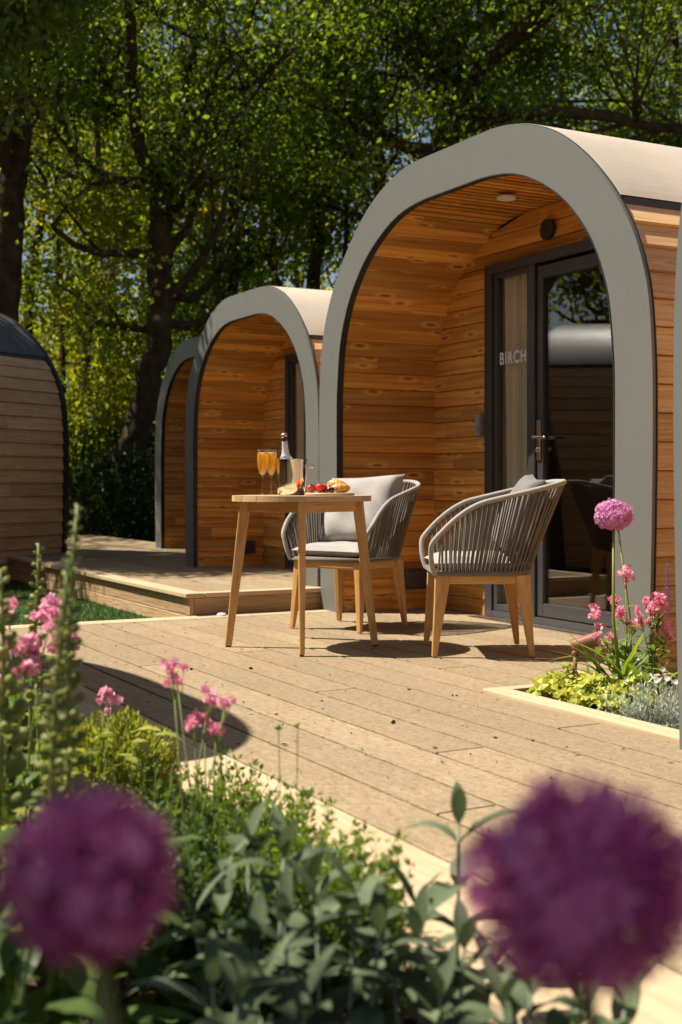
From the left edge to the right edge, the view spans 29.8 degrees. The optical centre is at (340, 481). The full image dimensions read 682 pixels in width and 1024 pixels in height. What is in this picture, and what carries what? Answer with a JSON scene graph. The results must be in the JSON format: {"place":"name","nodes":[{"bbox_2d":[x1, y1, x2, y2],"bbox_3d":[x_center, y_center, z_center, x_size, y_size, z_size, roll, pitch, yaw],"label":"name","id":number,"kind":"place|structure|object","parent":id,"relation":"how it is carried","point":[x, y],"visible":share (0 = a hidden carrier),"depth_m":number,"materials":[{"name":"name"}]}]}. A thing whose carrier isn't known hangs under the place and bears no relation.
{"place":"outdoors","nodes":[
{"label":"outdoors","id":0,"kind":"place"},
{"bbox_2d":[0,577,158,625],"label":"lawn","id":1,"kind":"structure","parent":0,"point":[89,614],"depth_m":8.94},
{"bbox_2d":[0,313,68,577],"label":"camping pod","id":2,"kind":"object","parent":1,"relation":"on","point":[34,465],"visible":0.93,"depth_m":12.08,"materials":[{"name":"black"}]},
{"bbox_2d":[0,0,146,158],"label":"garden tree","id":3,"kind":"object","parent":1,"relation":"on","point":[20,20],"visible":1,"depth_m":12.08,"materials":[{"name":"green plant"}]},
{"bbox_2d":[2,738,416,1023],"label":"garden soil","id":4,"kind":"structure","parent":0,"point":[33,984],"depth_m":2.34,"materials":[{"name":"brown soil"}]},
{"bbox_2d":[0,659,40,828],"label":"pink flower","id":5,"kind":"object","parent":4,"relation":"on","point":[31,669],"visible":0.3,"depth_m":2.60,"materials":[{"name":"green plant"}]},
{"bbox_2d":[0,567,81,986],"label":"foxglove spike","id":6,"kind":"object","parent":4,"relation":"on","point":[14,763],"visible":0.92,"depth_m":2.30,"materials":[{"name":"plant"}]},
{"bbox_2d":[0,592,81,830],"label":"pink flower","id":7,"kind":"object","parent":4,"relation":"on","point":[28,646],"visible":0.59,"depth_m":2.90,"materials":[{"name":"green plant"}]},
{"bbox_2d":[23,543,91,818],"bbox_3d":[-0.730,0.541,2.966,0.284,0.794,0.363,0,0,-35],"label":"foxglove spike","id":8,"kind":"object","parent":4,"relation":"on","point":[28,696],"visible":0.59,"depth_m":3.00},
{"bbox_2d":[1,748,129,961],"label":"leafy plant","id":9,"kind":"object","parent":4,"relation":"on","point":[20,811],"visible":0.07,"depth_m":2.65,"materials":[{"name":"green plant"}]},
{"bbox_2d":[0,559,135,1023],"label":"foxglove spike","id":10,"kind":"object","parent":4,"relation":"on","point":[80,983],"visible":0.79,"depth_m":2.00,"materials":[{"name":"plant"}]},
{"bbox_2d":[1,774,177,978],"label":"feathery plant","id":11,"kind":"object","parent":4,"relation":"on","point":[12,817],"visible":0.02,"depth_m":2.40,"materials":[{"name":"green plant"}]},
{"bbox_2d":[0,778,181,1023],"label":"allium flower","id":12,"kind":"object","parent":4,"relation":"on","point":[85,879],"visible":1,"depth_m":0.71,"materials":[{"name":"purple plant"}]},
{"bbox_2d":[0,503,192,1015],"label":"foxglove spike","id":13,"kind":"object","parent":4,"relation":"on","point":[70,755],"visible":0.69,"depth_m":2.14,"materials":[{"name":"plant"}]},
{"bbox_2d":[0,839,192,1023],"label":"leafy plant","id":14,"kind":"object","parent":4,"relation":"on","point":[25,963],"visible":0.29,"depth_m":1.77,"materials":[{"name":"green plant"}]},
{"bbox_2d":[0,826,195,1023],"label":"leafy plant","id":15,"kind":"object","parent":4,"relation":"on","point":[139,1008],"visible":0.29,"depth_m":1.92,"materials":[{"name":"green plant"}]},
{"bbox_2d":[17,712,182,836],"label":"leafy plant","id":16,"kind":"object","parent":4,"relation":"on","point":[143,745],"visible":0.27,"depth_m":3.12,"materials":[{"name":"green plant"}]},
{"bbox_2d":[89,685,123,788],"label":"pink flower","id":17,"kind":"object","parent":4,"relation":"on","point":[107,699],"visible":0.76,"depth_m":3.10,"materials":[{"name":"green plant"}]},
{"bbox_2d":[26,705,189,833],"bbox_3d":[-0.575,0.757,3.250,0.463,0.380,0.464,0,0,0],"label":"shrub","id":18,"kind":"object","parent":4,"relation":"on","point":[120,728],"visible":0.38,"depth_m":3.19,"materials":[{"name":"green plant"}]},
{"bbox_2d":[0,831,233,1023],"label":"leafy plant","id":19,"kind":"object","parent":4,"relation":"on","point":[196,975],"visible":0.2,"depth_m":2.08,"materials":[{"name":"green plant"}]},
{"bbox_2d":[106,758,245,930],"bbox_3d":[-0.402,0.762,2.691,0.392,0.354,0.382,0,0,0],"label":"feathery plant","id":20,"kind":"object","parent":4,"relation":"on","point":[192,828],"visible":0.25,"depth_m":2.69,"materials":[{"name":"green plant"}]},
{"bbox_2d":[159,656,235,902],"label":"pink flower","id":21,"kind":"object","parent":4,"relation":"on","point":[203,720],"visible":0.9,"depth_m":2.69,"materials":[{"name":"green plant"}]},
{"bbox_2d":[139,814,301,1007],"bbox_3d":[-0.228,0.768,2.296,0.333,0.342,0.308,0,0,-39],"label":"plant","id":22,"kind":"object","parent":4,"relation":"on","point":[186,951],"visible":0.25,"depth_m":2.29,"materials":[{"name":"green plant"}]},
{"bbox_2d":[159,736,288,859],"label":"feathery plant","id":23,"kind":"object","parent":4,"relation":"on","point":[221,775],"visible":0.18,"depth_m":3.00,"materials":[{"name":"green plant"}]},
{"bbox_2d":[131,928,337,1023],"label":"sage plant","id":24,"kind":"object","parent":4,"relation":"on","point":[250,988],"visible":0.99,"depth_m":1.75,"materials":[{"name":"green plant"}]},
{"bbox_2d":[116,799,363,1018],"bbox_3d":[-0.146,0.735,2.094,0.319,0.410,0.355,0,0,28],"label":"sage plant","id":25,"kind":"object","parent":4,"relation":"on","point":[221,896],"visible":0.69,"depth_m":2.10,"materials":[{"name":"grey plant"}]},
{"bbox_2d":[164,757,322,913],"bbox_3d":[-0.197,0.769,2.752,0.297,0.341,0.347,0,0,35],"label":"feathery plant","id":26,"kind":"object","parent":4,"relation":"on","point":[266,823],"visible":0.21,"depth_m":2.73,"materials":[{"name":"green plant"}]},
{"bbox_2d":[204,866,368,1018],"bbox_3d":[-0.095,0.790,2.143,0.288,0.298,0.320,0,0,0],"label":"feathery plant","id":27,"kind":"object","parent":4,"relation":"on","point":[325,983],"visible":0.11,"depth_m":2.13,"materials":[{"name":"green plant"}]},
{"bbox_2d":[223,721,371,928],"bbox_3d":[-0.099,0.710,2.549,0.319,0.457,0.272,0,0,44],"label":"feathery plant","id":28,"kind":"object","parent":4,"relation":"on","point":[304,828],"visible":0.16,"depth_m":2.54,"materials":[{"name":"green plant"}]},
{"bbox_2d":[196,845,446,1023],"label":"sage plant","id":29,"kind":"object","parent":4,"relation":"on","point":[354,996],"visible":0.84,"depth_m":1.90,"materials":[{"name":"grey plant"}]},
{"bbox_2d":[266,799,407,989],"bbox_3d":[-0.020,0.761,2.349,0.255,0.356,0.243,0,0,-36],"label":"feathery plant","id":30,"kind":"object","parent":4,"relation":"on","point":[325,866],"visible":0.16,"depth_m":2.34,"materials":[{"name":"green plant"}]},
{"bbox_2d":[316,829,414,1007],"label":"feathery plant","id":31,"kind":"object","parent":4,"relation":"on","point":[395,899],"visible":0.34,"depth_m":2.20,"materials":[{"name":"green plant"}]},
{"bbox_2d":[337,885,515,1023],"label":"sage plant","id":32,"kind":"object","parent":4,"relation":"on","point":[454,1005],"visible":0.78,"depth_m":1.92,"materials":[{"name":"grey plant"}]},
{"bbox_2d":[350,781,519,1023],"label":"sage plant","id":33,"kind":"object","parent":4,"relation":"on","point":[439,893],"visible":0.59,"depth_m":2.12,"materials":[{"name":"green plant"}]},
{"bbox_2d":[460,953,660,1023],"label":"sage plant","id":34,"kind":"object","parent":4,"relation":"on","point":[513,994],"visible":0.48,"depth_m":1.76,"materials":[{"name":"green plant"}]},
{"bbox_2d":[456,767,681,1023],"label":"allium flower","id":35,"kind":"object","parent":4,"relation":"on","point":[584,874],"visible":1,"depth_m":0.70,"materials":[{"name":"purple plant"}]},
{"bbox_2d":[19,0,681,400],"label":"sky","id":36,"kind":"structure","parent":0,"point":[424,140],"materials":[{"name":"white"}]},
{"bbox_2d":[555,686,678,728],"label":"bed soil","id":37,"kind":"structure","parent":0,"point":[672,688],"depth_m":5.26,"materials":[{"name":"brown soil"}]},
{"bbox_2d":[526,663,586,703],"bbox_3d":[0.862,0.780,4.935,0.294,0.168,0.288,0,0,0],"label":"lime heuchera","id":38,"kind":"object","parent":37,"relation":"on","point":[551,683],"visible":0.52,"depth_m":4.89,"materials":[{"name":"yellow plant"}]},
{"bbox_2d":[483,673,679,743],"bbox_3d":[1.191,0.835,4.697,0.880,0.066,1.115,0,0,-28],"label":"bed edging","id":39,"kind":"object","parent":37,"relation":"on","point":[518,693],"visible":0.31,"depth_m":4.47,"materials":[{"name":"wood"}]},
{"bbox_2d":[557,672,632,709],"bbox_3d":[0.957,0.787,4.798,0.305,0.154,0.297,0,0,0],"label":"lime heuchera","id":40,"kind":"object","parent":37,"relation":"on","point":[583,691],"visible":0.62,"depth_m":4.75,"materials":[{"name":"yellow plant"}]},
{"bbox_2d":[570,632,632,703],"bbox_3d":[1.038,0.751,4.809,0.408,0.344,0.112,0,0,45],"label":"garden spotlight","id":41,"kind":"object","parent":37,"relation":"on","point":[588,640],"visible":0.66,"depth_m":4.90,"materials":[{"name":"brown"}]},
{"bbox_2d":[587,603,623,678],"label":"pink flower","id":42,"kind":"object","parent":37,"relation":"on","point":[595,615],"visible":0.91,"depth_m":5.05,"materials":[{"name":"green plant"}]},
{"bbox_2d":[542,630,677,686],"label":"strap leaf plant","id":43,"kind":"object","parent":37,"relation":"on","point":[626,670],"visible":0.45,"depth_m":4.87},
{"bbox_2d":[593,498,632,676],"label":"allium flower","id":44,"kind":"object","parent":37,"relation":"on","point":[612,514],"visible":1,"depth_m":4.88,"materials":[{"name":"pink plant"}]},
{"bbox_2d":[549,637,677,693],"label":"strap leaf plant","id":45,"kind":"object","parent":37,"relation":"on","point":[617,670],"visible":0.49,"depth_m":4.86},
{"bbox_2d":[592,564,644,676],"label":"pink flower","id":46,"kind":"object","parent":37,"relation":"on","point":[625,573],"visible":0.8,"depth_m":4.95,"materials":[{"name":"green plant"}]},
{"bbox_2d":[615,513,633,652],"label":"allium flower","id":47,"kind":"object","parent":37,"relation":"on","point":[626,592],"visible":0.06,"depth_m":5.05,"materials":[{"name":"green plant"}]},
{"bbox_2d":[595,676,672,715],"bbox_3d":[1.063,0.787,4.653,0.297,0.155,0.267,0,0,0],"label":"lime heuchera","id":48,"kind":"object","parent":37,"relation":"on","point":[618,692],"visible":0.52,"depth_m":4.61,"materials":[{"name":"yellow plant"}]},
{"bbox_2d":[597,670,678,727],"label":"silver plant","id":49,"kind":"object","parent":37,"relation":"on","point":[638,711],"visible":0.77,"depth_m":4.42,"materials":[{"name":"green plant"}]},
{"bbox_2d":[618,656,677,717],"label":"silver plant","id":50,"kind":"object","parent":37,"relation":"on","point":[662,669],"visible":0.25,"depth_m":4.60,"materials":[{"name":"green plant"}]},
{"bbox_2d":[631,591,676,693],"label":"pink flower","id":51,"kind":"object","parent":37,"relation":"on","point":[651,607],"visible":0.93,"depth_m":4.80,"materials":[{"name":"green plant"}]},
{"bbox_2d":[643,678,678,729],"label":"silver plant","id":52,"kind":"object","parent":37,"relation":"on","point":[675,717],"visible":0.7,"depth_m":4.36,"materials":[{"name":"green plant"}]},
{"bbox_2d":[665,563,670,692],"bbox_3d":[1.262,0.589,4.950,0.038,0.548,0.037,0,0,0],"label":"purple salvia","id":53,"kind":"object","parent":37,"relation":"on","point":[667,610],"visible":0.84,"depth_m":4.95,"materials":[{"name":"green plant"}]},
{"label":"ground","id":54,"kind":"structure","parent":0,"visible":0},
{"bbox_2d":[51,359,147,537],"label":"woodland shrub","id":55,"kind":"object","parent":54,"relation":"on","point":[79,443],"visible":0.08,"depth_m":18.73,"materials":[{"name":"green plant"}]},
{"bbox_2d":[5,15,204,391],"bbox_3d":[-4.471,-6.942,27.308,5.674,15.854,7.016,0,0,-42],"label":"woodland tree","id":56,"kind":"object","parent":54,"relation":"on","point":[140,322],"visible":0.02,"depth_m":26.36,"materials":[{"name":"green plant"}]},
{"bbox_2d":[42,333,169,474],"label":"woodland shrub","id":57,"kind":"object","parent":54,"relation":"on","point":[94,361],"visible":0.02,"depth_m":24.50,"materials":[{"name":"green plant"}]},
{"bbox_2d":[68,442,155,541],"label":"woodland shrub","id":58,"kind":"object","parent":54,"relation":"on","point":[122,520],"visible":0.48,"depth_m":17.06,"materials":[{"name":"green plant"}]},
{"bbox_2d":[69,394,154,517],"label":"woodland shrub","id":59,"kind":"object","parent":54,"relation":"on","point":[152,439],"visible":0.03,"depth_m":19.56,"materials":[{"name":"green plant"}]},
{"bbox_2d":[70,397,156,501],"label":"woodland shrub","id":60,"kind":"object","parent":54,"relation":"on","point":[152,432],"depth_m":20.29,"materials":[{"name":"green plant"}]},
{"bbox_2d":[11,1,222,392],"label":"woodland tree","id":61,"kind":"object","parent":54,"relation":"on","point":[62,349],"visible":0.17,"depth_m":20.96,"materials":[{"name":"green plant"}]},
{"bbox_2d":[0,0,236,322],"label":"oak tree","id":62,"kind":"object","parent":54,"relation":"on","point":[11,251],"visible":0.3,"depth_m":16.87,"materials":[{"name":"green plant"}]},
{"bbox_2d":[19,66,228,374],"bbox_3d":[-6.402,-7.172,28.634,8.342,16.386,7.101,0,0,0],"label":"woodland tree","id":63,"kind":"object","parent":54,"relation":"on","point":[69,169],"visible":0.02,"depth_m":27.12,"materials":[{"name":"green plant"}]},
{"bbox_2d":[7,0,242,365],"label":"woodland tree","id":64,"kind":"object","parent":54,"relation":"on","point":[41,227],"visible":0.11,"depth_m":21.94,"materials":[{"name":"green plant"}]},
{"bbox_2d":[24,6,243,454],"bbox_3d":[-5.322,-7.417,31.406,5.294,16.629,7.279,0,0,-44],"label":"woodland tree","id":65,"kind":"object","parent":54,"relation":"on","point":[75,268],"visible":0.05,"depth_m":30.66,"materials":[{"name":"green plant"}]},
{"bbox_2d":[23,3,259,396],"bbox_3d":[-4.543,-6.366,24.484,6.668,14.506,5.632,0,0,0],"label":"woodland tree","id":66,"kind":"object","parent":54,"relation":"on","point":[79,146],"visible":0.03,"depth_m":24.67,"materials":[{"name":"green plant"}]},
{"bbox_2d":[0,32,290,468],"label":"woodland tree","id":67,"kind":"object","parent":54,"relation":"on","point":[98,406],"visible":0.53,"depth_m":18.48,"materials":[{"name":"green plant"}]},
{"bbox_2d":[34,0,398,376],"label":"woodland tree","id":68,"kind":"object","parent":54,"relation":"on","point":[324,236],"visible":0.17,"depth_m":20.77,"materials":[{"name":"green plant"}]},
{"bbox_2d":[20,0,427,388],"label":"woodland tree","id":69,"kind":"object","parent":54,"relation":"on","point":[244,285],"visible":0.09,"depth_m":22.64,"materials":[{"name":"green plant"}]},
{"bbox_2d":[29,0,418,307],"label":"woodland tree","id":70,"kind":"object","parent":54,"relation":"on","point":[47,243],"visible":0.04,"depth_m":23.84,"materials":[{"name":"green plant"}]},
{"bbox_2d":[1,0,470,532],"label":"oak tree","id":71,"kind":"object","parent":54,"relation":"on","point":[189,108],"visible":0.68,"depth_m":17.58,"materials":[{"name":"green plant"}]},
{"bbox_2d":[67,3,413,310],"bbox_3d":[-1.705,-5.292,20.394,5.067,12.334,8.362,0,0,42],"label":"woodland tree","id":72,"kind":"object","parent":54,"relation":"on","point":[215,256],"visible":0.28,"depth_m":19.14,"materials":[{"name":"green plant"}]},
{"bbox_2d":[143,2,359,311],"bbox_3d":[-2.011,-6.454,28.847,5.861,14.978,7.366,0,0,0],"label":"woodland tree","id":73,"kind":"object","parent":54,"relation":"on","point":[322,288],"visible":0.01,"depth_m":29.00,"materials":[{"name":"green plant"}]},
{"bbox_2d":[144,0,405,287],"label":"woodland tree","id":74,"kind":"object","parent":54,"relation":"on","point":[323,264],"visible":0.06,"depth_m":25.98,"materials":[{"name":"green plant"}]},
{"bbox_2d":[84,0,600,218],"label":"woodland tree","id":75,"kind":"object","parent":54,"relation":"on","point":[379,172],"visible":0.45,"depth_m":17.90,"materials":[{"name":"green plant"}]},
{"bbox_2d":[160,0,528,289],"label":"woodland tree","id":76,"kind":"object","parent":54,"relation":"on","point":[315,274],"visible":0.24,"depth_m":20.60,"materials":[{"name":"green plant"}]},
{"bbox_2d":[20,1,681,392],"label":"distant wood","id":77,"kind":"object","parent":54,"relation":"on","point":[246,237],"visible":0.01,"depth_m":36.62,"materials":[{"name":"green plant"}]},
{"bbox_2d":[198,0,560,287],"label":"woodland tree","id":78,"kind":"object","parent":54,"relation":"on","point":[346,219],"visible":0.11,"depth_m":20.46,"materials":[{"name":"green plant"}]},
{"bbox_2d":[118,0,681,184],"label":"oak tree","id":79,"kind":"object","parent":54,"relation":"on","point":[543,113],"visible":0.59,"depth_m":18.23,"materials":[{"name":"green plant"}]},
{"bbox_2d":[414,11,680,138],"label":"woodland tree","id":80,"kind":"object","parent":54,"relation":"on","point":[574,96],"visible":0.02,"depth_m":24.33,"materials":[{"name":"green plant"}]},
{"bbox_2d":[463,0,681,147],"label":"woodland tree","id":81,"kind":"object","parent":54,"relation":"on","point":[591,70],"visible":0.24,"depth_m":19.38,"materials":[{"name":"green plant"}]},
{"bbox_2d":[469,8,681,141],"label":"woodland tree","id":82,"kind":"object","parent":54,"relation":"on","point":[622,129],"visible":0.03,"depth_m":22.92,"materials":[{"name":"green plant"}]},
{"bbox_2d":[549,31,681,141],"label":"woodland tree","id":83,"kind":"object","parent":54,"relation":"on","point":[628,91],"visible":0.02,"depth_m":24.49,"materials":[{"name":"green plant"}]},
{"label":"deck joists","id":84,"kind":"structure","parent":54,"relation":"on","visible":0},
{"bbox_2d":[0,608,681,974],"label":"deck","id":85,"kind":"structure","parent":84,"relation":"on","point":[394,780],"depth_m":4.56,"materials":[{"name":"wood"}]},
{"bbox_2d":[225,495,377,656],"bbox_3d":[-0.195,0.444,6.350,0.690,0.752,0.690,0,0,-29],"label":"bistro table","id":86,"kind":"object","parent":85,"relation":"on","point":[301,505],"visible":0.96,"depth_m":6.29,"materials":[{"name":"brown wood"}]},
{"bbox_2d":[257,449,266,494],"bbox_3d":[-0.392,-0.047,6.370,0.060,0.227,0.060,0,0,0],"label":"champagne flute","id":87,"kind":"object","parent":86,"relation":"on","point":[261,462],"visible":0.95,"depth_m":6.35,"materials":[{"name":"orange glass"}]},
{"bbox_2d":[266,449,276,474],"bbox_3d":[-0.345,-0.047,6.330,0.060,0.227,0.060,0,0,0],"label":"champagne flute","id":88,"kind":"object","parent":86,"relation":"on","point":[271,457],"visible":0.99,"depth_m":6.31,"materials":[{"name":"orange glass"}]},
{"bbox_2d":[275,459,312,494],"bbox_3d":[-0.247,-0.023,6.360,0.164,0.181,0.164,0,0,-44],"label":"ice bucket","id":89,"kind":"object","parent":86,"relation":"on","point":[291,474],"visible":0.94,"depth_m":6.30,"materials":[{"name":"silver metal"}]},
{"bbox_2d":[280,433,292,458],"bbox_3d":[-0.272,-0.097,6.362,0.084,0.293,0.084,-4,3,0],"label":"champagne bottle","id":90,"kind":"object","parent":89,"relation":"in","point":[285,449],"visible":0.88,"depth_m":6.34,"materials":[{"name":"silver glass"}]},
{"bbox_2d":[305,493,354,495],"bbox_3d":[-0.055,0.061,6.280,0.244,0.013,0.244,0,0,0],"label":"serving board","id":91,"kind":"object","parent":86,"relation":"on","point":[329,494],"visible":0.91,"depth_m":6.17,"materials":[{"name":"brown wood"}]},
{"bbox_2d":[331,483,349,492],"bbox_3d":[-0.001,0.031,6.282,0.106,0.053,0.056,0,0,-15],"label":"croissant","id":92,"kind":"object","parent":91,"relation":"on","point":[341,487],"visible":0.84,"depth_m":6.26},
{"bbox_2d":[21,621,668,798],"bbox_3d":[0.912,0.814,3.949,2.319,0.017,7.980,0,0,-28],"label":"deck debris","id":93,"kind":"object","parent":85,"relation":"on","point":[393,721],"visible":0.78,"depth_m":4.60,"materials":[{"name":"brown"}]},
{"bbox_2d":[281,480,420,632],"bbox_3d":[0.087,0.401,7.251,0.611,0.826,0.666,0,0,35],"label":"rope chair","id":94,"kind":"object","parent":85,"relation":"on","point":[338,557],"visible":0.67,"depth_m":7.10,"materials":[{"name":"fabric"}]},
{"bbox_2d":[319,474,404,542],"bbox_3d":[0.115,0.163,7.307,0.500,0.430,0.187,-3,-26,34],"label":"scatter pillow","id":95,"kind":"object","parent":94,"relation":"on","point":[340,526],"visible":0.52,"depth_m":7.23,"materials":[{"name":"grey fabric"}]},
{"bbox_2d":[419,479,566,656],"bbox_3d":[0.731,0.401,6.181,0.666,0.826,0.611,0,0,-1],"label":"rope chair","id":96,"kind":"object","parent":85,"relation":"on","point":[475,558],"visible":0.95,"depth_m":5.94,"materials":[{"name":"fabric"}]},
{"bbox_2d":[492,474,548,555],"bbox_3d":[0.857,0.153,6.154,0.160,0.400,0.460,27,4,-1],"label":"scatter pillow","id":97,"kind":"object","parent":96,"relation":"on","point":[525,482],"visible":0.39,"depth_m":5.96,"materials":[{"name":"grey fabric"}]},
{"bbox_2d":[319,123,681,671],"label":"camping pod","id":98,"kind":"object","parent":85,"relation":"on","point":[500,315],"visible":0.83,"depth_m":7.68,"materials":[{"name":"grey paint"}]},
{"bbox_2d":[467,239,611,640],"bbox_3d":[1.177,-0.245,7.151,0.195,2.126,1.400,0,0,-28],"label":"glazed door","id":99,"kind":"structure","parent":98,"relation":"in","point":[575,257],"depth_m":7.33,"materials":[{"name":"metal"}]},
{"bbox_2d":[673,205,681,749],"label":"camping pod","id":100,"kind":"object","parent":85,"relation":"on","point":[677,389],"visible":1,"depth_m":3.92,"materials":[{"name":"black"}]},
{"bbox_2d":[0,609,681,1023],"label":"deck edging","id":101,"kind":"object","parent":84,"relation":"attached to","point":[660,1001],"visible":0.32,"depth_m":2.68,"materials":[{"name":"wood"}]},
{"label":"raised deck joists","id":102,"kind":"structure","parent":54,"relation":"on","visible":0},
{"bbox_2d":[10,559,320,617],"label":"raised deck fascia","id":103,"kind":"structure","parent":102,"relation":"attached to","point":[147,603],"depth_m":8.40,"materials":[{"name":"wood"}]},
{"bbox_2d":[20,535,320,591],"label":"raised deck","id":104,"kind":"structure","parent":102,"relation":"on","point":[147,561],"depth_m":10.20,"materials":[{"name":"wood"}]},
{"bbox_2d":[7,555,320,597],"bbox_3d":[-2.570,0.695,11.871,0.985,0.027,8.765,0,0,-28],"label":"raised deck edging","id":105,"kind":"object","parent":104,"relation":"attached to","point":[171,590],"visible":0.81,"depth_m":8.31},
{"bbox_2d":[155,336,200,548],"bbox_3d":[0.684,-0.353,13.258,4.643,2.074,2.397,0,0,-28],"label":"camping pod","id":106,"kind":"object","parent":104,"relation":"on","point":[170,474],"visible":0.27,"depth_m":13.09,"materials":[{"name":"black"}]},
{"bbox_2d":[185,286,332,586],"bbox_3d":[1.341,-0.353,10.412,4.643,2.074,2.397,0,0,-28],"label":"camping pod","id":107,"kind":"object","parent":104,"relation":"on","point":[254,383],"visible":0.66,"depth_m":10.22,"materials":[{"name":"black"}]},
{"bbox_2d":[273,353,304,571],"bbox_3d":[-0.209,-0.156,9.585,0.166,1.680,1.067,0,0,-28],"label":"glazed door","id":108,"kind":"structure","parent":107,"relation":"in","point":[290,359],"depth_m":10.00,"materials":[{"name":"glass"}]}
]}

